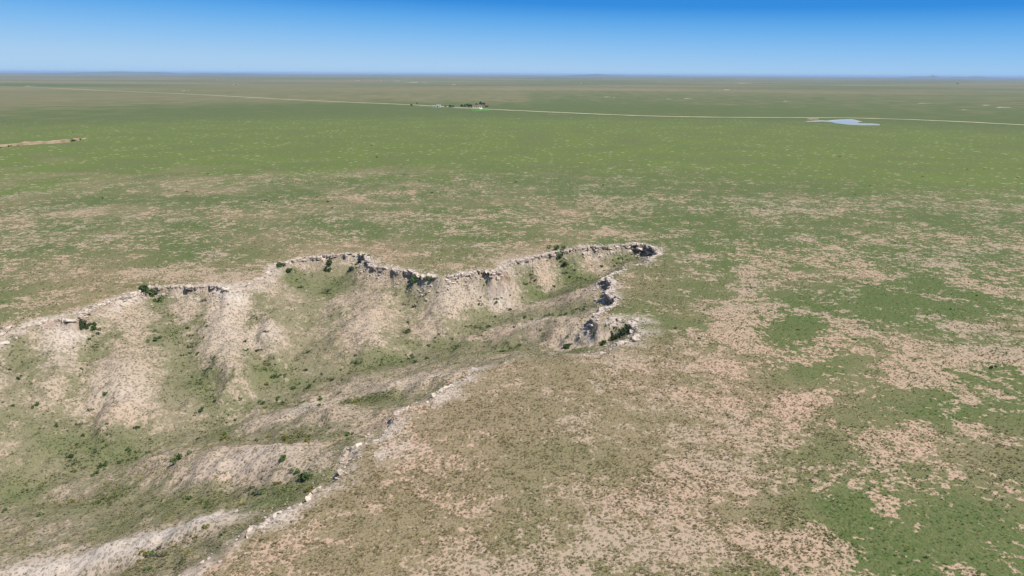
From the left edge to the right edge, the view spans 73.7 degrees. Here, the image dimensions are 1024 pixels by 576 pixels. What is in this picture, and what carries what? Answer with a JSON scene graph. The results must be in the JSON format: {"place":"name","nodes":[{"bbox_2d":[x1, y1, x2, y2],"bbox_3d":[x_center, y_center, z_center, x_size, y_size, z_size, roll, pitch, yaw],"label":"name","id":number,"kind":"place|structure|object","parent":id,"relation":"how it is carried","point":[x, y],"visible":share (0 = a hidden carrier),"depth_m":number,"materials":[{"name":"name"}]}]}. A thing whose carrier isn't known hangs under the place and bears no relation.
{"place":"outdoors","nodes":[
{"label":"outdoors","id":0,"kind":"place"},
{"bbox_2d":[11,71,271,74],"bbox_3d":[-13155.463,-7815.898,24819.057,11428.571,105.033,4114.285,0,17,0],"label":"hills","id":1,"kind":"structure","parent":0,"point":[118,72],"depth_m":23904.81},
{"bbox_2d":[1,86,1020,124],"bbox_3d":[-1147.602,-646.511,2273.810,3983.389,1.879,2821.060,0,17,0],"label":"road","id":2,"kind":"structure","parent":0,"point":[604,114],"depth_m":1219.86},
{"bbox_2d":[0,72,1023,575],"bbox_3d":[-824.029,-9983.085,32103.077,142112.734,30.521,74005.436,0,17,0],"label":"ground","id":3,"kind":"structure","parent":0,"point":[778,148],"depth_m":224.04,"materials":[{"name":"green plant"}]},
{"bbox_2d":[15,323,31,329],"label":"rock ledge","id":4,"kind":"object","parent":3,"relation":"on","point":[25,326],"visible":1,"depth_m":198.34,"materials":[{"name":"beige stone"}]},
{"bbox_2d":[31,319,48,325],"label":"rock ledge","id":5,"kind":"object","parent":3,"relation":"on","point":[42,322],"visible":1,"depth_m":200.99,"materials":[{"name":"beige stone"}]},
{"bbox_2d":[0,137,90,146],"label":"bluff","id":6,"kind":"structure","parent":3,"relation":"on","point":[42,142],"depth_m":693.18,"materials":[{"name":"stone"}]},
{"bbox_2d":[65,319,76,321],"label":"boulder","id":7,"kind":"object","parent":3,"relation":"on","point":[70,320],"visible":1,"depth_m":202.61,"materials":[{"name":"beige stone"}]},
{"bbox_2d":[76,314,84,319],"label":"rock ledge","id":8,"kind":"object","parent":3,"relation":"on","point":[80,316],"visible":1,"depth_m":205.66,"materials":[{"name":"beige stone"}]},
{"bbox_2d":[79,320,86,324],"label":"shrub","id":9,"kind":"object","parent":3,"relation":"on","point":[81,322],"visible":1,"depth_m":205.03,"materials":[{"name":"green plant"}]},
{"bbox_2d":[76,308,94,315],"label":"rock ledge","id":10,"kind":"object","parent":3,"relation":"on","point":[84,313],"visible":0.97,"depth_m":209.46,"materials":[{"name":"beige stone"}]},
{"bbox_2d":[79,322,96,328],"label":"shrub","id":11,"kind":"object","parent":3,"relation":"on","point":[88,325],"visible":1,"depth_m":206.07,"materials":[{"name":"green plant"}]},
{"bbox_2d":[85,325,100,330],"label":"shrub","id":12,"kind":"object","parent":3,"relation":"on","point":[94,328],"visible":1,"depth_m":205.75,"materials":[{"name":"green plant"}]},
{"bbox_2d":[109,295,130,301],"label":"rock ledge","id":13,"kind":"object","parent":3,"relation":"on","point":[121,297],"visible":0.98,"depth_m":223.68,"materials":[{"name":"beige stone"}]},
{"bbox_2d":[138,285,148,292],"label":"shrub","id":14,"kind":"object","parent":3,"relation":"on","point":[143,287],"visible":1,"depth_m":230.84,"materials":[{"name":"green plant"}]},
{"bbox_2d":[141,285,163,291],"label":"rock ledge","id":15,"kind":"object","parent":3,"relation":"on","point":[157,287],"visible":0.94,"depth_m":234.74,"materials":[{"name":"beige stone"}]},
{"bbox_2d":[149,289,157,296],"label":"shrub","id":16,"kind":"object","parent":3,"relation":"on","point":[152,292],"visible":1,"depth_m":233.65,"materials":[{"name":"green plant"}]},
{"bbox_2d":[146,335,162,341],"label":"shrub","id":17,"kind":"object","parent":3,"relation":"on","point":[156,338],"visible":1,"depth_m":207.76,"materials":[{"name":"green plant"}]},
{"bbox_2d":[153,297,163,301],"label":"shrub","id":18,"kind":"object","parent":3,"relation":"on","point":[158,299],"visible":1,"depth_m":231.55,"materials":[{"name":"green plant"}]},
{"bbox_2d":[171,284,184,288],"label":"rock ledge","id":19,"kind":"object","parent":3,"relation":"on","point":[180,286],"visible":0.99,"depth_m":235.41,"materials":[{"name":"beige stone"}]},
{"bbox_2d":[175,555,186,565],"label":"shrub","id":20,"kind":"object","parent":3,"relation":"on","point":[182,560],"visible":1,"depth_m":108.79,"materials":[{"name":"green plant"}]},
{"bbox_2d":[170,450,191,462],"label":"shrub","id":21,"kind":"object","parent":3,"relation":"on","point":[179,456],"visible":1,"depth_m":152.47,"materials":[{"name":"green plant"}]},
{"bbox_2d":[185,284,198,289],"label":"rock ledge","id":22,"kind":"object","parent":3,"relation":"on","point":[189,286],"visible":1,"depth_m":234.79,"materials":[{"name":"beige stone"}]},
{"bbox_2d":[221,287,233,291],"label":"rock ledge","id":23,"kind":"object","parent":3,"relation":"on","point":[226,289],"visible":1,"depth_m":233.14,"materials":[{"name":"beige stone"}]},
{"bbox_2d":[245,519,270,537],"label":"rock ledge","id":24,"kind":"object","parent":3,"relation":"on","point":[263,524],"visible":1,"depth_m":111.15,"materials":[{"name":"beige stone"}]},
{"bbox_2d":[276,262,285,267],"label":"shrub","id":25,"kind":"object","parent":3,"relation":"on","point":[280,264],"visible":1,"depth_m":261.84,"materials":[{"name":"green plant"}]},
{"bbox_2d":[279,455,285,460],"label":"shrub","id":26,"kind":"object","parent":3,"relation":"on","point":[282,457],"visible":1,"depth_m":136.95,"materials":[{"name":"green plant"}]},
{"bbox_2d":[289,468,299,474],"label":"shrub","id":27,"kind":"object","parent":3,"relation":"on","point":[297,470],"visible":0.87,"depth_m":132.74,"materials":[{"name":"green plant"}]},
{"bbox_2d":[291,257,303,262],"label":"rock ledge","id":28,"kind":"object","parent":3,"relation":"on","point":[297,259],"visible":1,"depth_m":271.44,"materials":[{"name":"beige stone"}]},
{"bbox_2d":[298,471,312,479],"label":"shrub","id":29,"kind":"object","parent":3,"relation":"on","point":[303,476],"visible":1,"depth_m":129.04,"materials":[{"name":"green plant"}]},
{"bbox_2d":[305,493,311,501],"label":"rock ledge","id":30,"kind":"object","parent":3,"relation":"on","point":[308,497],"visible":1,"depth_m":118.49,"materials":[{"name":"beige stone"}]},
{"bbox_2d":[304,255,321,259],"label":"rock ledge","id":31,"kind":"object","parent":3,"relation":"on","point":[315,257],"visible":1,"depth_m":274.30,"materials":[{"name":"beige stone"}]},
{"bbox_2d":[323,253,334,257],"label":"rock ledge","id":32,"kind":"object","parent":3,"relation":"on","point":[332,255],"visible":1,"depth_m":276.71,"materials":[{"name":"beige stone"}]},
{"bbox_2d":[0,241,668,575],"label":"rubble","id":33,"kind":"object","parent":3,"relation":"on","point":[638,255],"visible":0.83,"depth_m":237.44,"materials":[{"name":"beige stone"}]},
{"bbox_2d":[336,468,343,474],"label":"rock ledge","id":34,"kind":"object","parent":3,"relation":"on","point":[339,471],"visible":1,"depth_m":126.07,"materials":[{"name":"beige stone"}]},
{"bbox_2d":[347,442,361,450],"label":"rock ledge","id":35,"kind":"object","parent":3,"relation":"on","point":[350,448],"visible":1,"depth_m":135.03,"materials":[{"name":"beige stone"}]},
{"bbox_2d":[367,263,377,269],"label":"rock ledge","id":36,"kind":"object","parent":3,"relation":"on","point":[373,267],"visible":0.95,"depth_m":260.93,"materials":[{"name":"beige stone"}]},
{"bbox_2d":[392,405,408,416],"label":"rock ledge","id":37,"kind":"object","parent":3,"relation":"on","point":[397,411],"visible":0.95,"depth_m":149.63,"materials":[{"name":"beige stone"}]},
{"bbox_2d":[411,276,419,282],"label":"shrub","id":38,"kind":"object","parent":3,"relation":"on","point":[414,278],"visible":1,"depth_m":249.77,"materials":[{"name":"green plant"}]},
{"bbox_2d":[420,274,435,279],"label":"rock ledge","id":39,"kind":"object","parent":3,"relation":"on","point":[422,276],"visible":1,"depth_m":248.46,"materials":[{"name":"beige stone"}]},
{"bbox_2d":[436,383,453,392],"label":"rock ledge","id":40,"kind":"object","parent":3,"relation":"on","point":[444,388],"visible":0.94,"depth_m":159.57,"materials":[{"name":"beige stone"}]},
{"bbox_2d":[461,270,476,275],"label":"rock ledge","id":41,"kind":"object","parent":3,"relation":"on","point":[469,272],"visible":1,"depth_m":253.85,"materials":[{"name":"beige stone"}]},
{"bbox_2d":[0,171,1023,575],"bbox_3d":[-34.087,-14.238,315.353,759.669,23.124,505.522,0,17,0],"label":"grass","id":42,"kind":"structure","parent":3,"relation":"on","point":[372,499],"depth_m":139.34,"materials":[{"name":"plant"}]},
{"bbox_2d":[515,257,530,262],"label":"rock ledge","id":43,"kind":"object","parent":3,"relation":"on","point":[521,260],"visible":1,"depth_m":271.85,"materials":[{"name":"beige stone"}]},
{"bbox_2d":[547,245,565,249],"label":"shrub","id":44,"kind":"object","parent":3,"relation":"on","point":[556,247],"visible":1,"depth_m":285.22,"materials":[{"name":"green plant"}]},
{"bbox_2d":[555,249,568,253],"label":"rock ledge","id":45,"kind":"object","parent":3,"relation":"on","point":[563,251],"visible":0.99,"depth_m":284.86,"materials":[{"name":"beige stone"}]},
{"bbox_2d":[569,248,581,251],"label":"rock ledge","id":46,"kind":"object","parent":3,"relation":"on","point":[578,249],"visible":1,"depth_m":287.96,"materials":[{"name":"beige stone"}]},
{"bbox_2d":[598,304,615,308],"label":"rock ledge","id":47,"kind":"object","parent":3,"relation":"on","point":[612,305],"visible":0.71,"depth_m":217.42,"materials":[{"name":"beige stone"}]},
{"bbox_2d":[604,289,611,296],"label":"rock ledge","id":48,"kind":"object","parent":3,"relation":"on","point":[606,292],"visible":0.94,"depth_m":231.61,"materials":[{"name":"beige stone"}]},
{"bbox_2d":[607,295,616,302],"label":"rock ledge","id":49,"kind":"object","parent":3,"relation":"on","point":[612,298],"visible":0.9,"depth_m":226.43,"materials":[{"name":"beige stone"}]},
{"bbox_2d":[613,327,628,333],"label":"shrub","id":50,"kind":"object","parent":3,"relation":"on","point":[622,331],"visible":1,"depth_m":200.84,"materials":[{"name":"green plant"}]},
{"bbox_2d":[616,340,628,344],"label":"rock ledge","id":51,"kind":"object","parent":3,"relation":"on","point":[620,342],"visible":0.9,"depth_m":187.94,"materials":[{"name":"beige stone"}]},
{"bbox_2d":[629,320,638,328],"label":"rock ledge","id":52,"kind":"object","parent":3,"relation":"on","point":[632,323],"visible":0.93,"depth_m":202.80,"materials":[{"name":"beige stone"}]},
{"bbox_2d":[631,334,640,341],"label":"rock ledge","id":53,"kind":"object","parent":3,"relation":"on","point":[634,337],"visible":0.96,"depth_m":190.76,"materials":[{"name":"beige stone"}]},
{"bbox_2d":[0,0,1023,76],"label":"sky","id":54,"kind":"structure","parent":0,"point":[836,38],"materials":[{"name":"blue"}]},
{"bbox_2d":[567,74,682,76],"bbox_3d":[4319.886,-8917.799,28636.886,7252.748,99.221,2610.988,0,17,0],"label":"hills","id":55,"kind":"structure","parent":0,"point":[624,75],"depth_m":28023.64,"materials":[{"name":"grey"}]},
{"bbox_2d":[808,120,877,124],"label":"pond","id":56,"kind":"structure","parent":0,"point":[845,121],"depth_m":1067.33,"materials":[{"name":"blue liquid"}]},
{"bbox_2d":[806,119,879,124],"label":"pond shore","id":57,"kind":"structure","parent":0,"point":[842,119],"depth_m":1112.63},
{"bbox_2d":[899,76,1010,78],"bbox_3d":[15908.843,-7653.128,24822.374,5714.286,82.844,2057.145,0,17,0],"label":"hills","id":58,"kind":"structure","parent":0,"point":[976,77],"depth_m":24349.97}
]}

